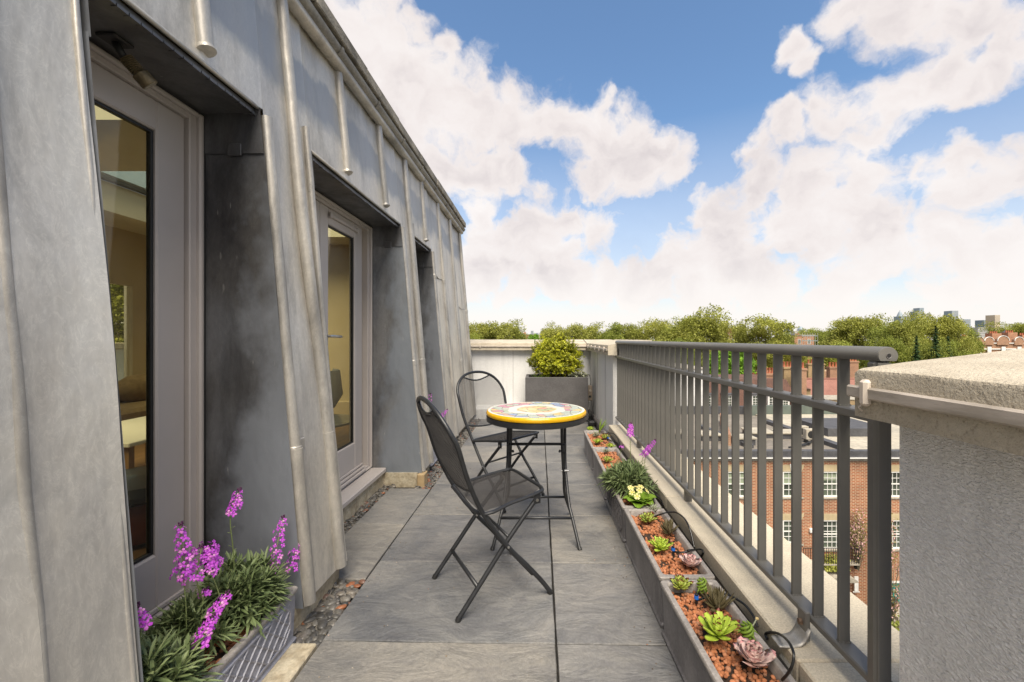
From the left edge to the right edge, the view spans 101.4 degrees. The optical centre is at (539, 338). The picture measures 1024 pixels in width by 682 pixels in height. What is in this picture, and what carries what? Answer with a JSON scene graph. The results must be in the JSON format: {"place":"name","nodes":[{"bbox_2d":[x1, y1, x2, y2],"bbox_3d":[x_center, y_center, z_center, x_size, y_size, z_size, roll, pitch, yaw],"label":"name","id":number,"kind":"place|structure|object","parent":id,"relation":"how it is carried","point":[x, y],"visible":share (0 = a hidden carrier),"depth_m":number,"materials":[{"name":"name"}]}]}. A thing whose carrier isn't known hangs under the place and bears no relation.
{"place":"outdoors","nodes":[
{"label":"outdoors","id":0,"kind":"place"},
{"bbox_2d":[115,343,123,380],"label":"parapet","id":1,"kind":"structure","parent":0,"point":[119,349],"depth_m":6.77,"materials":[{"name":"stone"}]},
{"bbox_2d":[101,0,1023,340],"label":"sky","id":2,"kind":"structure","parent":0,"point":[808,164],"materials":[{"name":"blue"}]},
{"bbox_2d":[687,365,702,405],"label":"white brick building","id":3,"kind":"structure","parent":0,"point":[694,388],"depth_m":41.00,"materials":[{"name":"brick"}]},
{"bbox_2d":[709,374,790,405],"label":"mansard house","id":4,"kind":"structure","parent":0,"point":[769,384],"depth_m":43.84,"materials":[{"name":"brick"}]},
{"bbox_2d":[687,405,898,625],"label":"brick terrace","id":5,"kind":"structure","parent":0,"point":[858,479],"depth_m":26.00,"materials":[{"name":"red brick"}]},
{"bbox_2d":[728,472,743,496],"bbox_3d":[12.151,9.073,26.085,1.620,1.592,0.150,0,0,0],"label":"window","id":6,"kind":"structure","parent":5,"relation":"in","point":[741,474],"depth_m":26.11,"materials":[{"name":"white paint"}]},
{"bbox_2d":[783,472,790,496],"bbox_3d":[15.733,9.073,26.085,1.180,1.592,0.150,0,0,0],"label":"window","id":7,"kind":"structure","parent":5,"relation":"in","point":[786,475],"depth_m":26.11,"materials":[{"name":"glass"}]},
{"bbox_2d":[783,520,790,542],"bbox_3d":[15.733,12.032,26.085,1.180,1.459,0.150,0,0,0],"label":"window","id":8,"kind":"structure","parent":5,"relation":"in","point":[786,523],"depth_m":26.11,"materials":[{"name":"white paint"}]},
{"bbox_2d":[803,428,811,442],"bbox_3d":[18.476,6.649,28.575,0.700,0.950,0.412,0,0,0],"label":"air conditioner","id":9,"kind":"object","parent":5,"relation":"on","point":[807,434],"visible":0.56,"depth_m":28.39,"materials":[{"name":"white metal"}]},
{"bbox_2d":[824,472,836,496],"bbox_3d":[18.386,9.073,26.085,1.520,1.592,0.150,0,0,0],"label":"window","id":10,"kind":"structure","parent":5,"relation":"in","point":[830,478],"depth_m":26.11,"materials":[{"name":"glass"}]},
{"bbox_2d":[824,520,836,547],"bbox_3d":[18.386,12.204,26.085,1.520,1.804,0.150,0,0,0],"label":"window","id":11,"kind":"structure","parent":5,"relation":"in","point":[830,526],"depth_m":26.11,"materials":[{"name":"white paint"}]},
{"bbox_2d":[824,552,850,571],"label":"window box shrub","id":12,"kind":"object","parent":5,"relation":"on","point":[830,568],"visible":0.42,"depth_m":25.51,"materials":[{"name":"green plant"}]},
{"bbox_2d":[891,472,898,496],"bbox_3d":[22.418,9.073,26.085,1.450,1.592,0.150,0,0,0],"label":"window","id":13,"kind":"structure","parent":5,"relation":"in","point":[894,475],"depth_m":26.11,"materials":[{"name":"white paint"}]},
{"bbox_2d":[891,520,898,548],"bbox_3d":[22.418,12.204,26.085,1.450,1.804,0.150,0,0,0],"label":"window","id":14,"kind":"structure","parent":5,"relation":"in","point":[896,522],"depth_m":26.11,"materials":[{"name":"white paint"}]},
{"bbox_2d":[778,333,813,362],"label":"brick house","id":15,"kind":"structure","parent":0,"point":[798,340],"depth_m":140.00,"materials":[{"name":"brick"}]},
{"bbox_2d":[790,362,807,394],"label":"chimney stack","id":16,"kind":"object","parent":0,"point":[804,381],"visible":0.25,"depth_m":45.65,"materials":[{"name":"orange brick"}]},
{"bbox_2d":[972,327,986,337],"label":"tower block","id":17,"kind":"structure","parent":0,"point":[976,329],"depth_m":1100.00,"materials":[{"name":"concrete"}]},
{"bbox_2d":[985,315,999,327],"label":"tower block","id":18,"kind":"structure","parent":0,"point":[992,318],"depth_m":1407.68,"materials":[{"name":"beige concrete"}]},
{"bbox_2d":[962,330,1023,352],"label":"red mansion block","id":19,"kind":"structure","parent":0,"point":[995,341],"depth_m":119.89,"materials":[{"name":"orange brick"}]},
{"bbox_3d":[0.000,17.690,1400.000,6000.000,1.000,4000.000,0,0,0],"label":"ground","id":20,"kind":"structure","parent":0,"visible":0},
{"bbox_2d":[110,284,123,342],"bbox_3d":[-36.881,4.341,38.728,15.299,25.726,14.779,0,0,0],"label":"plane tree","id":21,"kind":"object","parent":20,"relation":"on","point":[117,310],"visible":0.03,"depth_m":37.43,"materials":[{"name":"green plant"}]},
{"bbox_2d":[469,320,491,338],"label":"plane tree","id":22,"kind":"object","parent":20,"relation":"on","point":[479,328],"visible":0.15,"depth_m":94.87,"materials":[{"name":"green plant"}]},
{"bbox_2d":[485,318,527,339],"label":"plane tree","id":23,"kind":"object","parent":20,"relation":"on","point":[510,332],"visible":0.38,"depth_m":95.98,"materials":[{"name":"green plant"}]},
{"bbox_2d":[539,322,565,339],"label":"plane tree","id":24,"kind":"object","parent":20,"relation":"on","point":[550,332],"visible":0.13,"depth_m":93.73,"materials":[{"name":"green plant"}]},
{"bbox_2d":[559,322,588,339],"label":"plane tree","id":25,"kind":"object","parent":20,"relation":"on","point":[568,332],"visible":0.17,"depth_m":91.24,"materials":[{"name":"green plant"}]},
{"bbox_2d":[568,321,606,339],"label":"plane tree","id":26,"kind":"object","parent":20,"relation":"on","point":[592,331],"visible":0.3,"depth_m":89.92,"materials":[{"name":"green plant"}]},
{"bbox_2d":[595,322,625,339],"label":"plane tree","id":27,"kind":"object","parent":20,"relation":"on","point":[611,333],"visible":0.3,"depth_m":88.02,"materials":[{"name":"green plant"}]},
{"bbox_2d":[614,322,640,339],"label":"plane tree","id":28,"kind":"object","parent":20,"relation":"on","point":[628,332],"visible":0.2,"depth_m":89.83,"materials":[{"name":"green plant"}]},
{"bbox_2d":[633,319,651,339],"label":"plane tree","id":29,"kind":"object","parent":20,"relation":"on","point":[642,336],"visible":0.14,"depth_m":91.38,"materials":[{"name":"green plant"}]},
{"bbox_2d":[641,317,671,340],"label":"plane tree","id":30,"kind":"object","parent":20,"relation":"on","point":[655,326],"visible":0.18,"depth_m":85.46,"materials":[{"name":"green plant"}]},
{"bbox_2d":[656,316,696,341],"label":"plane tree","id":31,"kind":"object","parent":20,"relation":"on","point":[672,325],"visible":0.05,"depth_m":82.06,"materials":[{"name":"green plant"}]},
{"bbox_2d":[671,337,702,365],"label":"plane tree","id":32,"kind":"object","parent":20,"relation":"on","point":[677,340],"visible":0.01,"depth_m":69.70,"materials":[{"name":"green plant"}]},
{"bbox_2d":[653,303,736,366],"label":"plane tree","id":33,"kind":"object","parent":20,"relation":"on","point":[704,328],"visible":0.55,"depth_m":78.91,"materials":[{"name":"green plant"}]},
{"bbox_2d":[709,351,720,373],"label":"plane tree","id":34,"kind":"object","parent":20,"relation":"on","point":[719,362],"visible":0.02,"depth_m":56.01,"materials":[{"name":"green plant"}]},
{"bbox_2d":[703,320,735,342],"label":"plane tree","id":35,"kind":"object","parent":20,"relation":"on","point":[731,329],"visible":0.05,"depth_m":82.75,"materials":[{"name":"green plant"}]},
{"bbox_2d":[728,351,756,373],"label":"plane tree","id":36,"kind":"object","parent":20,"relation":"on","point":[741,362],"visible":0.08,"depth_m":55.08,"materials":[{"name":"green plant"}]},
{"bbox_2d":[748,340,788,369],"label":"plane tree","id":37,"kind":"object","parent":20,"relation":"on","point":[769,360],"visible":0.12,"depth_m":68.33,"materials":[{"name":"green plant"}]},
{"bbox_2d":[729,313,809,365],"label":"plane tree","id":38,"kind":"object","parent":20,"relation":"on","point":[761,330],"visible":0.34,"depth_m":78.39,"materials":[{"name":"green plant"}]},
{"bbox_2d":[806,328,829,344],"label":"plane tree","id":39,"kind":"object","parent":20,"relation":"on","point":[820,335],"visible":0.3,"depth_m":199.09,"materials":[{"name":"green plant"}]},
{"bbox_2d":[807,378,854,394],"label":"red roof house","id":40,"kind":"structure","parent":20,"relation":"on","point":[830,386],"depth_m":52.99,"materials":[{"name":"orange brick"}]},
{"bbox_2d":[804,359,825,377],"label":"chimney stack","id":41,"kind":"object","parent":40,"relation":"on","point":[808,365],"visible":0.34,"depth_m":61.65,"materials":[{"name":"brick"}]},
{"bbox_2d":[825,362,836,377],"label":"chimney stack","id":42,"kind":"object","parent":40,"relation":"on","point":[831,371],"visible":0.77,"depth_m":55.74,"materials":[{"name":"orange brick"}]},
{"bbox_2d":[850,359,859,377],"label":"chimney stack","id":43,"kind":"object","parent":40,"relation":"on","point":[854,366],"visible":0.16,"depth_m":59.65,"materials":[{"name":"orange brick"}]},
{"bbox_2d":[807,395,854,404],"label":"yellow brick house","id":44,"kind":"structure","parent":20,"relation":"on","point":[834,398],"depth_m":41.90,"materials":[{"name":"white paint"}]},
{"bbox_2d":[807,340,861,368],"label":"plane tree","id":45,"kind":"object","parent":20,"relation":"on","point":[827,360],"visible":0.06,"depth_m":69.65,"materials":[{"name":"green plant"}]},
{"bbox_2d":[817,314,875,367],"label":"plane tree","id":46,"kind":"object","parent":20,"relation":"on","point":[839,332],"visible":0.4,"depth_m":87.72,"materials":[{"name":"green plant"}]},
{"bbox_2d":[850,508,866,570],"bbox_3d":[19.585,12.303,25.593,1.646,3.846,1.051,0,0,-16],"label":"flowering shrub","id":47,"kind":"object","parent":20,"relation":"on","point":[858,525],"visible":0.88,"depth_m":25.53,"materials":[{"name":"pink plant"}]},
{"bbox_2d":[838,313,891,367],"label":"plane tree","id":48,"kind":"object","parent":20,"relation":"on","point":[874,320],"visible":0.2,"depth_m":85.06,"materials":[{"name":"green plant"}]},
{"bbox_2d":[862,315,914,366],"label":"plane tree","id":49,"kind":"object","parent":20,"relation":"on","point":[878,332],"visible":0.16,"depth_m":78.41,"materials":[{"name":"green plant"}]},
{"bbox_2d":[891,615,898,630],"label":"front hedge","id":50,"kind":"object","parent":20,"relation":"on","point":[895,624],"depth_m":24.13,"materials":[{"name":"green plant"}]},
{"bbox_2d":[891,513,898,620],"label":"flowering shrub","id":51,"kind":"object","parent":20,"relation":"on","point":[893,609],"visible":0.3,"depth_m":24.35,"materials":[{"name":"green plant"}]},
{"bbox_2d":[877,335,913,363],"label":"plane tree","id":52,"kind":"object","parent":20,"relation":"on","point":[900,349],"visible":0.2,"depth_m":61.27,"materials":[{"name":"green plant"}]},
{"bbox_2d":[884,310,931,358],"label":"plane tree","id":53,"kind":"object","parent":20,"relation":"on","point":[907,331],"visible":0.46,"depth_m":73.38,"materials":[{"name":"green plant"}]},
{"bbox_2d":[911,335,921,360],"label":"conifer","id":54,"kind":"object","parent":20,"relation":"on","point":[916,355],"visible":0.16,"depth_m":56.91,"materials":[{"name":"green plant"}]},
{"bbox_2d":[905,336,951,361],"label":"plane tree","id":55,"kind":"object","parent":20,"relation":"on","point":[925,353],"visible":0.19,"depth_m":59.28,"materials":[{"name":"green plant"}]},
{"bbox_2d":[928,326,943,359],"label":"conifer","id":56,"kind":"object","parent":20,"relation":"on","point":[935,342],"visible":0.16,"depth_m":57.87,"materials":[{"name":"green plant"}]},
{"bbox_2d":[909,310,965,348],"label":"plane tree","id":57,"kind":"object","parent":20,"relation":"on","point":[930,317],"visible":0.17,"depth_m":74.81,"materials":[{"name":"green plant"}]},
{"bbox_2d":[927,316,987,354],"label":"plane tree","id":58,"kind":"object","parent":20,"relation":"on","point":[959,328],"visible":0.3,"depth_m":72.54,"materials":[{"name":"green plant"}]},
{"bbox_2d":[941,339,976,357],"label":"plane tree","id":59,"kind":"object","parent":20,"relation":"on","point":[956,353],"visible":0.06,"depth_m":63.72,"materials":[{"name":"green plant"}]},
{"bbox_2d":[957,327,986,352],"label":"plane tree","id":60,"kind":"object","parent":20,"relation":"on","point":[973,332],"visible":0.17,"depth_m":88.71,"materials":[{"name":"green plant"}]},
{"bbox_2d":[974,321,1023,334],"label":"plane tree","id":61,"kind":"object","parent":20,"relation":"on","point":[1018,327],"visible":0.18,"depth_m":150.92,"materials":[{"name":"green plant"}]},
{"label":"back addition","id":62,"kind":"object","parent":20,"relation":"on","visible":0},
{"bbox_2d":[783,362,790,385],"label":"chimney stack","id":63,"kind":"object","parent":62,"relation":"on","point":[786,373],"visible":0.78,"depth_m":47.65,"materials":[{"name":"brick"}]},
{"bbox_3d":[-2.940,9.220,1.975,8.120,15.940,9.950,0,0,0],"label":"apartment block","id":64,"kind":"object","parent":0,"visible":0},
{"bbox_2d":[0,0,474,681],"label":"mansard building","id":65,"kind":"structure","parent":64,"relation":"on","point":[274,242],"depth_m":1.70,"materials":[{"name":"metal"}]},
{"bbox_2d":[109,279,135,375],"bbox_3d":[-5.232,0.005,4.820,0.075,1.450,1.138,0,0,0],"label":"rear window","id":66,"kind":"structure","parent":65,"relation":"in","point":[131,286],"depth_m":5.34,"materials":[{"name":"grey metal"}]},
{"bbox_2d":[95,32,157,88],"bbox_3d":[-1.289,-0.859,1.308,0.078,0.118,0.138,0,0,22],"label":"spotlight","id":67,"kind":"object","parent":65,"relation":"attached to","point":[143,78],"visible":1,"depth_m":1.30,"materials":[{"name":"black metal"}]},
{"bbox_2d":[118,374,145,420],"bbox_3d":[-4.675,0.735,4.600,0.950,0.630,1.800,0,0,0],"label":"sofa","id":68,"kind":"object","parent":65,"relation":"on","point":[132,393],"visible":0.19,"depth_m":4.71,"materials":[{"name":"brown fabric"}]},
{"bbox_2d":[121,416,145,468],"bbox_3d":[-3.100,0.895,3.250,0.800,0.410,1.000,0,0,0],"label":"coffee table","id":69,"kind":"object","parent":65,"relation":"on","point":[134,432],"visible":0.16,"depth_m":2.94,"materials":[{"name":"brown wood"}]},
{"bbox_2d":[125,466,145,545],"bbox_3d":[-2.250,0.920,2.350,0.580,0.300,0.580,0,0,0],"label":"leather stool","id":70,"kind":"object","parent":65,"relation":"on","point":[136,483],"visible":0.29,"depth_m":2.17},
{"bbox_2d":[89,41,203,636],"bbox_3d":[-1.417,0.070,1.375,0.106,1.971,0.674,0,0,0],"label":"glazed door","id":71,"kind":"structure","parent":65,"relation":"in","point":[174,131],"depth_m":1.58,"materials":[{"name":"beige paint"}]},
{"bbox_2d":[330,369,342,407],"bbox_3d":[-2.313,0.713,4.341,0.486,0.765,0.540,0,0,0],"label":"white armchair","id":72,"kind":"object","parent":65,"relation":"on","point":[336,386],"visible":0.26,"depth_m":4.31,"materials":[{"name":"fabric"}]},
{"bbox_2d":[334,414,348,427],"bbox_3d":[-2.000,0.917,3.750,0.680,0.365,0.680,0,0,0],"label":"dining table","id":73,"kind":"object","parent":65,"relation":"on","point":[340,420],"visible":0.09,"depth_m":3.76,"materials":[{"name":"metal"}]},
{"bbox_2d":[315,190,385,507],"bbox_3d":[-1.362,0.090,2.760,0.215,2.011,1.352,0,0,0],"label":"double door","id":74,"kind":"structure","parent":65,"relation":"in","point":[357,474],"depth_m":3.18,"materials":[{"name":"beige paint"}]},
{"bbox_2d":[261,418,682,681],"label":"terrace floor","id":75,"kind":"structure","parent":64,"relation":"on","point":[582,621],"depth_m":1.93,"materials":[{"name":"tile"}]},
{"bbox_2d":[193,586,297,681],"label":"trough","id":76,"kind":"object","parent":75,"relation":"on","point":[254,656],"visible":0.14,"depth_m":1.42,"materials":[{"name":"metal"}]},
{"bbox_2d":[137,586,223,681],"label":"wallflower","id":77,"kind":"object","parent":76,"relation":"in","point":[162,661],"visible":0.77,"depth_m":1.14,"materials":[{"name":"green plant"}]},
{"bbox_2d":[139,521,246,671],"bbox_3d":[-1.089,0.789,1.308,0.289,0.489,0.307,0,0,25],"label":"wallflower","id":78,"kind":"object","parent":76,"relation":"in","point":[183,618],"visible":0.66,"depth_m":1.29,"materials":[{"name":"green plant"}]},
{"bbox_2d":[191,487,299,638],"bbox_3d":[-1.070,0.784,1.551,0.326,0.507,0.462,0,0,0],"label":"wallflower","id":79,"kind":"object","parent":76,"relation":"in","point":[255,585],"visible":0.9,"depth_m":1.47,"materials":[{"name":"green plant"}]},
{"bbox_2d":[293,418,479,649],"bbox_3d":[-1.079,1.209,3.953,0.475,0.047,4.720,0,0,0],"label":"pebble bed","id":80,"kind":"object","parent":75,"relation":"on","point":[318,623],"visible":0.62,"depth_m":1.94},
{"bbox_2d":[416,396,552,622],"bbox_3d":[-0.284,0.727,1.999,0.562,0.936,0.492,0,0,-29],"label":"folding chair","id":81,"kind":"object","parent":75,"relation":"on","point":[446,448],"visible":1,"depth_m":1.91,"materials":[{"name":"metal"}]},
{"bbox_2d":[456,370,544,512],"bbox_3d":[-0.308,0.727,3.188,0.562,0.936,0.492,0,0,41],"label":"folding chair","id":82,"kind":"object","parent":75,"relation":"on","point":[500,438],"visible":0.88,"depth_m":3.21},
{"bbox_2d":[486,402,586,549],"bbox_3d":[-0.018,0.818,2.600,0.620,0.758,0.620,0,0,0],"label":"bistro table","id":83,"kind":"object","parent":75,"relation":"on","point":[562,417],"visible":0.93,"depth_m":2.48,"materials":[{"name":"ceramic"}]},
{"bbox_2d":[525,374,587,419],"bbox_3d":[0.247,0.873,6.225,0.895,0.638,0.550,0,0,0],"label":"square planter","id":84,"kind":"object","parent":75,"relation":"on","point":[573,390],"visible":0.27,"depth_m":5.95,"materials":[{"name":"concrete"}]},
{"bbox_2d":[526,332,584,376],"bbox_3d":[0.246,0.253,6.214,0.906,0.718,0.670,0,0,0],"label":"box bush","id":85,"kind":"object","parent":84,"relation":"on","point":[549,355],"visible":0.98,"depth_m":6.05,"materials":[{"name":"green plant"}]},
{"bbox_2d":[587,374,595,426],"bbox_3d":[0.729,0.856,5.889,0.138,0.663,0.582,0,0,0],"label":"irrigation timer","id":86,"kind":"object","parent":75,"relation":"on","point":[591,422],"visible":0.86,"depth_m":6.08,"materials":[{"name":"plastic"}]},
{"bbox_2d":[583,430,616,470],"bbox_3d":[0.584,1.083,4.100,0.232,0.213,0.700,0,0,0],"label":"trough","id":87,"kind":"object","parent":75,"relation":"on","point":[589,443],"visible":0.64,"depth_m":4.07,"materials":[{"name":"concrete"}]},
{"bbox_2d":[592,448,628,499],"bbox_3d":[0.588,1.083,3.397,0.232,0.213,0.675,0,0,0],"label":"trough","id":88,"kind":"object","parent":75,"relation":"on","point":[599,463],"visible":0.48,"depth_m":3.49,"materials":[{"name":"concrete"}]},
{"bbox_2d":[605,485,660,542],"bbox_3d":[0.594,1.083,2.737,0.232,0.213,0.625,0,0,0],"label":"trough","id":89,"kind":"object","parent":75,"relation":"on","point":[617,505],"visible":0.12,"depth_m":2.56,"materials":[{"name":"concrete"}]},
{"bbox_2d":[597,422,659,502],"bbox_3d":[0.587,0.796,2.925,0.420,0.496,0.786,0,0,0],"label":"wallflower","id":90,"kind":"object","parent":89,"relation":"on","point":[622,476],"visible":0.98,"depth_m":2.70,"materials":[{"name":"green plant"}]},
{"bbox_2d":[623,484,655,507],"bbox_3d":[0.597,0.941,2.492,0.190,0.103,0.199,0,0,26],"label":"primrose","id":91,"kind":"object","parent":89,"relation":"on","point":[639,499],"visible":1,"depth_m":2.48,"materials":[{"name":"green plant"}]},
{"bbox_2d":[624,508,714,627],"bbox_3d":[0.604,1.083,2.060,0.232,0.213,0.700,0,0,-1],"label":"trough","id":92,"kind":"object","parent":75,"relation":"on","point":[653,569],"visible":0.68,"depth_m":1.97,"materials":[{"name":"concrete"}]},
{"bbox_2d":[638,511,658,522],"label":"succulent","id":93,"kind":"object","parent":92,"relation":"on","point":[646,517],"visible":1,"depth_m":2.25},
{"bbox_2d":[647,536,673,551],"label":"succulent","id":94,"kind":"object","parent":92,"relation":"on","point":[660,543],"visible":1,"depth_m":1.95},
{"bbox_2d":[659,518,679,534],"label":"succulent","id":95,"kind":"object","parent":92,"relation":"in","point":[667,527],"visible":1,"depth_m":2.11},
{"bbox_2d":[654,511,694,546],"bbox_3d":[0.724,0.964,2.190,0.066,0.095,0.337,0,0,-19],"label":"irrigation hose","id":96,"kind":"object","parent":92,"relation":"on","point":[682,516],"visible":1,"depth_m":2.15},
{"bbox_2d":[679,553,701,566],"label":"succulent","id":97,"kind":"object","parent":92,"relation":"on","point":[690,560],"visible":1,"depth_m":1.82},
{"bbox_2d":[660,579,795,681],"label":"trough","id":98,"kind":"object","parent":75,"relation":"on","point":[696,656],"visible":0.59,"depth_m":1.41,"materials":[{"name":"metal"}]},
{"bbox_2d":[670,574,693,590],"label":"succulent","id":99,"kind":"object","parent":98,"relation":"in","point":[681,582],"visible":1,"depth_m":1.65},
{"bbox_2d":[696,577,713,593],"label":"knotted bulb plant","id":100,"kind":"object","parent":98,"relation":"on","point":[702,584],"visible":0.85,"depth_m":1.62,"materials":[{"name":"green plant"}]},
{"bbox_2d":[696,608,739,640],"bbox_3d":[0.580,0.952,1.378,0.136,0.067,0.153,0,0,43],"label":"succulent","id":101,"kind":"object","parent":98,"relation":"in","point":[718,624],"visible":1,"depth_m":1.38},
{"bbox_2d":[701,582,735,612],"bbox_3d":[0.645,0.950,1.527,0.146,0.094,0.113,0,0,-38],"label":"succulent","id":102,"kind":"object","parent":98,"relation":"in","point":[716,600],"visible":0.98,"depth_m":1.52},
{"bbox_2d":[698,593,758,626],"bbox_3d":[0.699,0.976,1.532,0.212,0.031,0.087,0,0,42],"label":"irrigation hose","id":103,"kind":"object","parent":98,"relation":"on","point":[742,603],"visible":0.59,"depth_m":1.52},
{"bbox_2d":[733,617,759,640],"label":"succulent plant","id":104,"kind":"object","parent":98,"relation":"on","point":[747,628],"visible":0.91,"depth_m":1.37,"materials":[{"name":"green plant"}]},
{"bbox_2d":[733,636,775,667],"bbox_3d":[0.642,0.957,1.263,0.122,0.056,0.113,0,0,-44],"label":"succulent","id":105,"kind":"object","parent":98,"relation":"in","point":[753,653],"visible":1,"depth_m":1.26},
{"bbox_2d":[764,631,794,681],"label":"irrigation hose","id":106,"kind":"object","parent":98,"relation":"on","point":[786,675],"visible":1,"depth_m":1.19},
{"bbox_2d":[470,339,611,418],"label":"end parapet","id":107,"kind":"structure","parent":64,"relation":"on","point":[508,368],"depth_m":6.66,"materials":[{"name":"paint"}]},
{"bbox_2d":[587,339,651,432],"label":"corner parapet","id":108,"kind":"structure","parent":64,"relation":"on","point":[603,373],"depth_m":5.23,"materials":[{"name":"stone"}]},
{"bbox_2d":[607,425,898,681],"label":"kerb wall","id":109,"kind":"structure","parent":64,"relation":"on","point":[739,573],"depth_m":1.61,"materials":[{"name":"concrete"}]},
{"bbox_2d":[615,340,897,681],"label":"metal railing","id":110,"kind":"object","parent":109,"relation":"on","point":[652,390],"visible":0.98,"depth_m":1.50,"materials":[{"name":"metal"}]},
{"bbox_2d":[855,349,1023,681],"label":"parapet","id":111,"kind":"structure","parent":64,"relation":"on","point":[961,549],"depth_m":0.81,"materials":[{"name":"concrete"}]},
{"bbox_2d":[847,379,1023,428],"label":"cable trunking","id":112,"kind":"object","parent":111,"relation":"attached to","point":[864,392],"visible":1,"depth_m":0.77,"materials":[{"name":"plastic"}]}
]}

